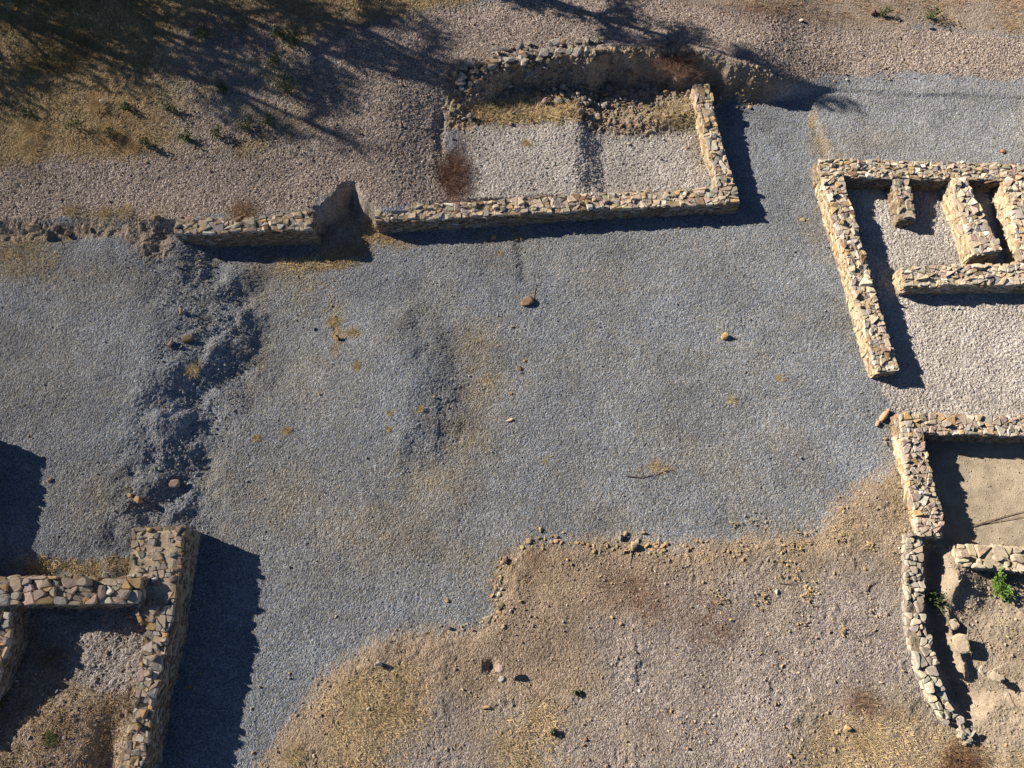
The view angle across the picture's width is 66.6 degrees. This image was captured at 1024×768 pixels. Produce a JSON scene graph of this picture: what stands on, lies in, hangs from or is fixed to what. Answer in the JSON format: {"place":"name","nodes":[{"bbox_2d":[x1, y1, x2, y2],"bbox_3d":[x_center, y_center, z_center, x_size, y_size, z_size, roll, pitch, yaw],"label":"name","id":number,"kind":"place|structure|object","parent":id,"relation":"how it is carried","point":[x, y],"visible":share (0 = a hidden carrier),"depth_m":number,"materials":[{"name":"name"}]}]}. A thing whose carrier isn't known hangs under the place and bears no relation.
{"place":"outdoors","nodes":[
{"label":"outdoors","id":0,"kind":"place"},
{"bbox_2d":[0,0,178,78],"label":"dark grass","id":1,"kind":"structure","parent":0,"point":[49,65],"depth_m":22.49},
{"bbox_2d":[0,0,477,166],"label":"grassy slope","id":2,"kind":"structure","parent":0,"point":[240,79],"depth_m":22.27,"materials":[{"name":"plant"}]},
{"bbox_2d":[13,107,33,117],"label":"green weed","id":3,"kind":"object","parent":2,"relation":"on","point":[25,112],"visible":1,"depth_m":21.80,"materials":[{"name":"green plant"}]},
{"bbox_2d":[8,131,44,162],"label":"grass tuft","id":4,"kind":"object","parent":2,"relation":"on","point":[24,145],"visible":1,"depth_m":21.69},
{"bbox_2d":[3,112,54,148],"bbox_3d":[-13.572,-7.086,21.653,1.760,0.411,1.472,15,71,5],"label":"grass tuft","id":5,"kind":"object","parent":2,"relation":"on","point":[32,130],"visible":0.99,"depth_m":21.80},
{"bbox_2d":[57,110,86,133],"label":"green weed","id":6,"kind":"object","parent":2,"relation":"on","point":[76,123],"visible":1,"depth_m":21.53,"materials":[{"name":"green plant"}]},
{"bbox_2d":[83,93,111,114],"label":"grass tuft","id":7,"kind":"object","parent":2,"relation":"on","point":[94,107],"visible":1,"depth_m":21.97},
{"bbox_2d":[86,118,129,150],"bbox_3d":[-11.268,-6.948,21.640,1.223,0.302,1.345,0,70,0],"label":"grass tuft","id":8,"kind":"object","parent":2,"relation":"on","point":[99,133],"visible":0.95,"depth_m":21.74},
{"bbox_2d":[101,127,115,139],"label":"green weed","id":9,"kind":"object","parent":2,"relation":"on","point":[110,130],"visible":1,"depth_m":21.61,"materials":[{"name":"green plant"}]},
{"bbox_2d":[120,101,132,110],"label":"green weed","id":10,"kind":"object","parent":2,"relation":"on","point":[126,105],"visible":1,"depth_m":21.87,"materials":[{"name":"green plant"}]},
{"bbox_2d":[119,127,150,155],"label":"grass tuft","id":11,"kind":"object","parent":2,"relation":"on","point":[134,145],"visible":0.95,"depth_m":21.71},
{"bbox_2d":[138,136,150,148],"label":"green weed","id":12,"kind":"object","parent":2,"relation":"on","point":[142,141],"visible":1,"depth_m":21.52,"materials":[{"name":"green plant"}]},
{"bbox_2d":[154,94,176,112],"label":"green weed","id":13,"kind":"object","parent":2,"relation":"on","point":[168,109],"visible":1,"depth_m":21.77,"materials":[{"name":"green plant"}]},
{"bbox_2d":[178,125,191,143],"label":"green weed","id":14,"kind":"object","parent":2,"relation":"on","point":[188,136],"visible":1,"depth_m":21.60,"materials":[{"name":"green plant"}]},
{"bbox_2d":[193,24,209,39],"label":"green weed","id":15,"kind":"object","parent":2,"relation":"on","point":[201,34],"visible":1,"depth_m":22.29,"materials":[{"name":"green plant"}]},
{"bbox_2d":[209,122,221,140],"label":"green weed","id":16,"kind":"object","parent":2,"relation":"on","point":[216,130],"visible":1,"depth_m":21.55,"materials":[{"name":"green plant"}]},
{"bbox_2d":[216,77,228,93],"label":"green weed","id":17,"kind":"object","parent":2,"relation":"on","point":[221,86],"visible":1,"depth_m":21.92,"materials":[{"name":"green plant"}]},
{"bbox_2d":[231,115,252,132],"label":"green weed","id":18,"kind":"object","parent":2,"relation":"on","point":[246,127],"visible":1,"depth_m":21.64,"materials":[{"name":"green plant"}]},
{"bbox_2d":[258,111,272,125],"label":"green weed","id":19,"kind":"object","parent":2,"relation":"on","point":[267,121],"visible":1,"depth_m":21.69,"materials":[{"name":"green plant"}]},
{"bbox_2d":[265,51,280,64],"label":"green weed","id":20,"kind":"object","parent":2,"relation":"on","point":[273,59],"visible":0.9,"depth_m":22.17,"materials":[{"name":"green plant"}]},
{"bbox_2d":[269,23,284,38],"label":"green weed","id":21,"kind":"object","parent":2,"relation":"on","point":[275,33],"visible":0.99,"depth_m":22.36,"materials":[{"name":"green plant"}]},
{"bbox_2d":[255,58,303,98],"bbox_3d":[-6.516,-8.393,21.723,1.152,1.060,1.182,-27,72,-9],"label":"green weed","id":22,"kind":"object","parent":2,"relation":"on","point":[287,85],"visible":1,"depth_m":21.73,"materials":[{"name":"green plant"}]},
{"bbox_2d":[280,23,304,42],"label":"green weed","id":23,"kind":"object","parent":2,"relation":"on","point":[292,38],"visible":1,"depth_m":22.35,"materials":[{"name":"green plant"}]},
{"bbox_2d":[0,0,1023,767],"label":"gravel yard","id":24,"kind":"structure","parent":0,"point":[778,144],"depth_m":19.95,"materials":[{"name":"gravel"}]},
{"bbox_2d":[0,238,63,281],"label":"dry grass","id":25,"kind":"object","parent":24,"relation":"on","point":[42,248],"visible":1,"depth_m":20.87,"materials":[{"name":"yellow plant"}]},
{"bbox_2d":[0,685,131,767],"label":"dry grass","id":26,"kind":"structure","parent":24,"relation":"on","point":[68,721],"depth_m":16.89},
{"bbox_2d":[19,553,129,577],"bbox_3d":[-10.232,4.257,18.294,2.729,0.307,0.676,0,70,0],"label":"corner straw","id":27,"kind":"object","parent":24,"relation":"on","point":[68,569],"visible":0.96,"depth_m":18.29,"materials":[{"name":"yellow plant"}]},
{"bbox_2d":[31,607,146,693],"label":"fallen gravel floor","id":28,"kind":"structure","parent":24,"relation":"on","point":[117,618],"depth_m":17.68,"materials":[{"name":"gravel"}]},
{"bbox_2d":[168,479,179,487],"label":"rock","id":29,"kind":"object","parent":24,"relation":"on","point":[174,483],"visible":1,"depth_m":19.04,"materials":[{"name":"stone"}]},
{"bbox_2d":[119,254,243,513],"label":"broken gravel clods","id":30,"kind":"object","parent":24,"relation":"on","point":[184,392],"visible":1,"depth_m":20.00,"materials":[{"name":"gravel"}]},
{"bbox_2d":[182,335,192,342],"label":"rock","id":31,"kind":"object","parent":24,"relation":"on","point":[187,338],"visible":1,"depth_m":20.08,"materials":[{"name":"stone"}]},
{"bbox_2d":[184,358,200,379],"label":"grass tuft","id":32,"kind":"object","parent":24,"relation":"on","point":[192,369],"visible":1,"depth_m":19.93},
{"bbox_2d":[174,210,320,247],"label":"stone wall","id":33,"kind":"structure","parent":24,"relation":"on","point":[298,228],"depth_m":21.01,"materials":[{"name":"stone"}]},
{"bbox_2d":[278,425,291,437],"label":"grass tuft","id":34,"kind":"object","parent":24,"relation":"on","point":[286,430],"visible":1,"depth_m":19.78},
{"bbox_2d":[299,257,311,269],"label":"grass tuft","id":35,"kind":"object","parent":24,"relation":"on","point":[305,264],"visible":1,"depth_m":21.40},
{"bbox_2d":[323,314,341,327],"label":"grass tuft","id":36,"kind":"object","parent":24,"relation":"on","point":[331,322],"visible":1,"depth_m":20.77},
{"bbox_2d":[273,213,394,277],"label":"dry grass","id":37,"kind":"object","parent":24,"relation":"on","point":[343,263],"visible":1,"depth_m":21.48,"materials":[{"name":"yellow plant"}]},
{"bbox_2d":[347,327,357,335],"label":"grass tuft","id":38,"kind":"object","parent":24,"relation":"on","point":[354,331],"visible":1,"depth_m":20.55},
{"bbox_2d":[352,359,363,372],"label":"grass tuft","id":39,"kind":"object","parent":24,"relation":"on","point":[356,364],"visible":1,"depth_m":20.15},
{"bbox_2d":[250,655,572,767],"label":"dry grass","id":40,"kind":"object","parent":24,"relation":"on","point":[343,734],"visible":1,"depth_m":17.35,"materials":[{"name":"beige plant"}]},
{"bbox_2d":[0,227,887,726],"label":"yard pebbles","id":41,"kind":"object","parent":24,"relation":"on","point":[412,427],"visible":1,"depth_m":19.87,"materials":[{"name":"stone"}]},
{"bbox_2d":[520,283,535,305],"bbox_3d":[0.553,-2.410,21.066,0.295,0.173,0.871,29,73,10],"label":"rock","id":42,"kind":"object","parent":24,"relation":"on","point":[528,300],"visible":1,"depth_m":20.93,"materials":[{"name":"stone"}]},
{"bbox_2d":[645,460,666,474],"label":"grass tuft","id":43,"kind":"object","parent":24,"relation":"on","point":[656,464],"visible":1,"depth_m":19.46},
{"bbox_2d":[648,96,695,130],"bbox_3d":[4.901,-8.087,22.922,1.997,0.309,1.725,0,70,0],"label":"slope straw","id":44,"kind":"object","parent":24,"relation":"on","point":[670,109],"visible":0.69,"depth_m":22.83,"materials":[{"name":"beige plant"}]},
{"bbox_2d":[721,332,728,339],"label":"rock","id":45,"kind":"object","parent":24,"relation":"on","point":[724,335],"visible":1,"depth_m":20.57,"materials":[{"name":"stone"}]},
{"bbox_2d":[726,393,737,405],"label":"grass tuft","id":46,"kind":"object","parent":24,"relation":"on","point":[730,400],"visible":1,"depth_m":20.06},
{"bbox_2d":[704,496,875,636],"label":"fallen leaves","id":47,"kind":"object","parent":24,"relation":"on","point":[809,588],"visible":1,"depth_m":18.58,"materials":[{"name":"brown plant"}]},
{"bbox_2d":[879,409,889,421],"bbox_3d":[9.479,0.794,19.847,0.148,0.150,0.385,40,75,13],"label":"clay vessel","id":48,"kind":"object","parent":24,"relation":"on","point":[883,416],"visible":1,"depth_m":19.79,"materials":[{"name":"ceramic"}]},
{"bbox_2d":[0,0,1023,767],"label":"bare earth","id":49,"kind":"structure","parent":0,"point":[546,570],"depth_m":17.90,"materials":[{"name":"soil"}]},
{"bbox_2d":[0,695,8,707],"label":"green weed","id":50,"kind":"object","parent":49,"relation":"on","point":[3,700],"visible":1,"depth_m":17.02,"materials":[{"name":"green plant"}]},
{"bbox_2d":[0,604,30,699],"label":"stone wall","id":51,"kind":"structure","parent":49,"relation":"on","point":[14,632],"depth_m":17.22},
{"bbox_2d":[25,222,40,231],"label":"rock","id":52,"kind":"object","parent":49,"relation":"on","point":[32,227],"visible":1,"depth_m":20.86,"materials":[{"name":"stone"}]},
{"bbox_2d":[37,729,58,748],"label":"cushion plant","id":53,"kind":"object","parent":49,"relation":"on","point":[50,737],"visible":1,"depth_m":16.70,"materials":[{"name":"green plant"}]},
{"bbox_2d":[0,610,144,767],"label":"gravel","id":54,"kind":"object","parent":49,"relation":"on","point":[68,657],"visible":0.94,"depth_m":17.27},
{"bbox_2d":[0,575,148,610],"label":"stone wall","id":55,"kind":"structure","parent":49,"relation":"on","point":[77,592],"depth_m":17.27,"materials":[{"name":"stone"}]},
{"bbox_2d":[119,605,189,767],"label":"stone wall","id":56,"kind":"structure","parent":49,"relation":"on","point":[163,644],"depth_m":17.04,"materials":[{"name":"stone"}]},
{"bbox_2d":[127,525,200,625],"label":"stone wall","id":57,"kind":"structure","parent":49,"relation":"on","point":[163,559],"depth_m":17.84,"materials":[{"name":"stone"}]},
{"bbox_2d":[275,737,305,767],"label":"grass tuft","id":58,"kind":"object","parent":49,"relation":"on","point":[289,754],"visible":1,"depth_m":17.11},
{"bbox_2d":[339,699,376,735],"bbox_3d":[-3.372,7.402,17.262,1.004,0.231,0.891,0,70,0],"label":"grass tuft","id":59,"kind":"object","parent":49,"relation":"on","point":[354,711],"visible":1,"depth_m":17.35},
{"bbox_2d":[375,699,416,729],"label":"grass tuft","id":60,"kind":"object","parent":49,"relation":"on","point":[399,711],"visible":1,"depth_m":17.39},
{"bbox_2d":[482,616,491,622],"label":"rock","id":61,"kind":"object","parent":49,"relation":"on","point":[487,619],"visible":1,"depth_m":18.12,"materials":[{"name":"stone"}]},
{"bbox_2d":[488,665,504,674],"bbox_3d":[-0.365,6.366,17.382,0.409,0.679,0.161,-7,70,-3],"label":"rock","id":62,"kind":"object","parent":49,"relation":"on","point":[500,668],"visible":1,"depth_m":17.46,"materials":[{"name":"stone"}]},
{"bbox_2d":[484,717,531,767],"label":"grass tuft","id":63,"kind":"object","parent":49,"relation":"on","point":[505,746],"visible":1,"depth_m":17.13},
{"bbox_2d":[453,36,604,86],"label":"dry stone wall","id":64,"kind":"structure","parent":49,"relation":"on","point":[522,52],"depth_m":22.44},
{"bbox_2d":[465,49,634,107],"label":"scarp stones","id":65,"kind":"object","parent":49,"relation":"on","point":[586,100],"visible":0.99,"depth_m":22.85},
{"bbox_2d":[574,108,583,115],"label":"rock","id":66,"kind":"object","parent":49,"relation":"on","point":[580,111],"visible":1,"depth_m":22.59,"materials":[{"name":"stone"}]},
{"bbox_2d":[444,45,778,133],"bbox_3d":[2.904,-8.553,22.700,9.774,1.134,2.398,0,70,0],"label":"scarp rubble","id":67,"kind":"object","parent":49,"relation":"on","point":[607,124],"visible":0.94,"depth_m":22.78,"materials":[{"name":"stone"}]},
{"bbox_2d":[613,541,636,554],"bbox_3d":[2.782,4.042,18.684,0.550,0.376,0.585,40,75,13],"label":"rock","id":68,"kind":"object","parent":49,"relation":"on","point":[633,545],"visible":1,"depth_m":18.63,"materials":[{"name":"stone"}]},
{"bbox_2d":[266,469,1023,767],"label":"loose pebbles","id":69,"kind":"object","parent":49,"relation":"on","point":[675,647],"visible":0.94,"depth_m":17.80,"materials":[{"name":"stone"}]},
{"bbox_2d":[592,572,742,650],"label":"reddish weeds","id":70,"kind":"object","parent":49,"relation":"on","point":[716,633],"visible":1,"depth_m":18.20,"materials":[{"name":"brown plant"}]},
{"bbox_2d":[644,33,703,83],"bbox_3d":[4.771,-9.507,22.592,1.892,0.350,1.989,0,70,0],"label":"dry shrub","id":71,"kind":"object","parent":49,"relation":"on","point":[681,64],"visible":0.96,"depth_m":22.60,"materials":[{"name":"brown plant"}]},
{"bbox_2d":[689,84,734,187],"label":"stone wall","id":72,"kind":"structure","parent":49,"relation":"on","point":[711,146],"depth_m":22.26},
{"bbox_2d":[838,682,889,730],"bbox_3d":[7.876,7.194,17.376,1.323,0.272,1.216,0,70,0],"label":"dry shrub","id":73,"kind":"object","parent":49,"relation":"on","point":[866,705],"visible":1,"depth_m":17.48,"materials":[{"name":"brown plant"}]},
{"bbox_2d":[847,713,902,765],"bbox_3d":[7.894,7.806,17.108,1.333,0.329,1.134,-34,74,-12],"label":"grass tuft","id":74,"kind":"object","parent":49,"relation":"on","point":[874,738],"visible":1,"depth_m":17.20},
{"bbox_2d":[879,6,892,17],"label":"green weed","id":75,"kind":"object","parent":49,"relation":"on","point":[885,12],"visible":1,"depth_m":24.07,"materials":[{"name":"green plant"}]},
{"bbox_2d":[784,711,1023,767],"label":"pit straw","id":76,"kind":"object","parent":49,"relation":"on","point":[847,743],"visible":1,"depth_m":17.16,"materials":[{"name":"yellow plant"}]},
{"bbox_2d":[892,432,943,540],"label":"stone wall","id":77,"kind":"structure","parent":49,"relation":"on","point":[920,498],"depth_m":18.87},
{"bbox_2d":[901,533,953,721],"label":"stone wall","id":78,"kind":"structure","parent":49,"relation":"on","point":[922,653],"depth_m":17.86,"materials":[{"name":"stone"}]},
{"bbox_2d":[925,4,941,19],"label":"green weed","id":79,"kind":"object","parent":49,"relation":"on","point":[931,14],"visible":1,"depth_m":23.95,"materials":[{"name":"green plant"}]},
{"bbox_2d":[889,410,1023,444],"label":"stone wall","id":80,"kind":"structure","parent":49,"relation":"on","point":[977,428],"depth_m":19.31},
{"bbox_2d":[932,736,994,767],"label":"dry shrub","id":81,"kind":"object","parent":49,"relation":"on","point":[956,762],"visible":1,"depth_m":17.05,"materials":[{"name":"brown plant"}]},
{"bbox_2d":[0,0,1023,221],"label":"gravel terrace","id":82,"kind":"structure","parent":0,"point":[330,56],"depth_m":22.45,"materials":[{"name":"gravel"}]},
{"bbox_2d":[55,198,82,218],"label":"grass tuft","id":83,"kind":"object","parent":82,"relation":"on","point":[73,210],"visible":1,"depth_m":21.10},
{"bbox_2d":[90,204,115,223],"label":"grass tuft","id":84,"kind":"object","parent":82,"relation":"on","point":[103,215],"visible":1,"depth_m":21.05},
{"bbox_2d":[111,200,136,219],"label":"grass tuft","id":85,"kind":"object","parent":82,"relation":"on","point":[124,211],"visible":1,"depth_m":21.10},
{"bbox_2d":[152,213,162,221],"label":"rock","id":86,"kind":"object","parent":82,"relation":"on","point":[156,217],"visible":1,"depth_m":20.96,"materials":[{"name":"stone"}]},
{"bbox_2d":[222,196,262,225],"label":"dry shrub","id":87,"kind":"object","parent":82,"relation":"on","point":[242,210],"visible":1,"depth_m":21.11,"materials":[{"name":"brown plant"}]},
{"bbox_2d":[426,131,483,204],"bbox_3d":[-1.739,-6.011,21.831,2.039,0.349,3.005,0,70,0],"label":"dry shrub","id":88,"kind":"object","parent":82,"relation":"on","point":[449,175],"visible":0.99,"depth_m":21.86,"materials":[{"name":"brown plant"}]},
{"bbox_2d":[0,7,1023,215],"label":"terrace pebbles","id":89,"kind":"object","parent":82,"relation":"on","point":[297,146],"visible":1,"depth_m":22.50,"materials":[{"name":"gravel"}]},
{"bbox_2d":[374,186,739,233],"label":"stone wall","id":90,"kind":"structure","parent":82,"relation":"on","point":[513,212],"depth_m":21.50,"materials":[{"name":"stone"}]},
{"bbox_2d":[467,90,581,127],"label":"scarp grass","id":91,"kind":"structure","parent":0,"point":[536,113],"depth_m":22.64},
{"bbox_2d":[464,118,1023,415],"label":"pale gravel floor","id":92,"kind":"structure","parent":0,"point":[963,359],"depth_m":21.66,"materials":[{"name":"gravel"}]},
{"bbox_2d":[519,139,534,148],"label":"grass tuft","id":93,"kind":"object","parent":92,"relation":"on","point":[524,142],"visible":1,"depth_m":22.31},
{"bbox_2d":[471,123,705,201],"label":"gravel","id":94,"kind":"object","parent":92,"relation":"on","point":[587,155],"visible":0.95,"depth_m":22.29,"materials":[{"name":"gravel"}]},
{"bbox_2d":[815,175,899,378],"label":"stone wall","id":95,"kind":"structure","parent":92,"relation":"on","point":[876,348],"depth_m":20.77,"materials":[{"name":"stone"}]},
{"bbox_2d":[883,178,915,226],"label":"stone wall","id":96,"kind":"structure","parent":92,"relation":"on","point":[899,194],"depth_m":21.64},
{"bbox_2d":[810,158,1023,192],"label":"stone wall","id":97,"kind":"structure","parent":92,"relation":"on","point":[921,175],"depth_m":21.83,"materials":[{"name":"stone"}]},
{"bbox_2d":[892,261,1023,295],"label":"stone wall","id":98,"kind":"structure","parent":92,"relation":"on","point":[977,278],"depth_m":20.74,"materials":[{"name":"stone"}]},
{"bbox_2d":[939,177,1001,264],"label":"stone wall","id":99,"kind":"structure","parent":92,"relation":"on","point":[976,240],"depth_m":21.26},
{"bbox_2d":[990,179,1023,263],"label":"stone wall","id":100,"kind":"structure","parent":92,"relation":"on","point":[1007,199],"depth_m":21.39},
{"bbox_2d":[725,0,1023,34],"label":"top edge grass","id":101,"kind":"structure","parent":0,"point":[955,1],"depth_m":24.21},
{"bbox_2d":[922,441,1023,767],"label":"sand floor","id":102,"kind":"structure","parent":0,"point":[992,469],"depth_m":18.45,"materials":[{"name":"sand"}]},
{"bbox_2d":[924,585,951,614],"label":"leafy plant","id":103,"kind":"object","parent":102,"relation":"on","point":[930,597],"visible":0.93,"depth_m":18.29,"materials":[{"name":"green plant"}]},
{"bbox_2d":[926,678,975,745],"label":"dry stone wall","id":104,"kind":"structure","parent":102,"relation":"on","point":[963,732],"depth_m":17.22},
{"bbox_2d":[942,606,959,629],"bbox_3d":[10.261,5.456,18.295,0.278,0.211,0.645,-17,66,-2],"label":"rock","id":105,"kind":"object","parent":102,"relation":"on","point":[954,624],"visible":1,"depth_m":18.15,"materials":[{"name":"stone"}]},
{"bbox_2d":[944,612,971,655],"bbox_3d":[10.352,5.808,18.220,0.687,0.626,1.019,7,70,3],"label":"rock","id":106,"kind":"object","parent":102,"relation":"on","point":[961,643],"visible":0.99,"depth_m":17.90,"materials":[{"name":"stone"}]},
{"bbox_2d":[927,552,1023,760],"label":"pit rubble","id":107,"kind":"object","parent":102,"relation":"on","point":[988,691],"visible":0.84,"depth_m":18.03,"materials":[{"name":"stone"}]},
{"bbox_2d":[932,441,1023,544],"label":"sand pebbles","id":108,"kind":"object","parent":102,"relation":"on","point":[978,490],"visible":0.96,"depth_m":19.40,"materials":[{"name":"stone"}]},
{"bbox_2d":[947,544,1023,575],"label":"stone wall","id":109,"kind":"structure","parent":102,"relation":"on","point":[991,558],"depth_m":18.52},
{"bbox_2d":[978,659,1013,677],"bbox_3d":[10.574,6.240,17.186,0.249,1.152,0.496,22,72,8],"label":"rock","id":110,"kind":"object","parent":102,"relation":"on","point":[982,670],"visible":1,"depth_m":17.42,"materials":[{"name":"stone"}]},
{"bbox_2d":[989,671,1004,682],"bbox_3d":[11.133,6.725,17.908,0.321,0.128,0.202,22,71,7],"label":"rock","id":111,"kind":"object","parent":102,"relation":"on","point":[995,676],"visible":1,"depth_m":17.86,"materials":[{"name":"stone"}]},
{"bbox_2d":[990,566,1018,603],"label":"leafy plant","id":112,"kind":"object","parent":102,"relation":"on","point":[997,582],"visible":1,"depth_m":18.33,"materials":[{"name":"green plant"}]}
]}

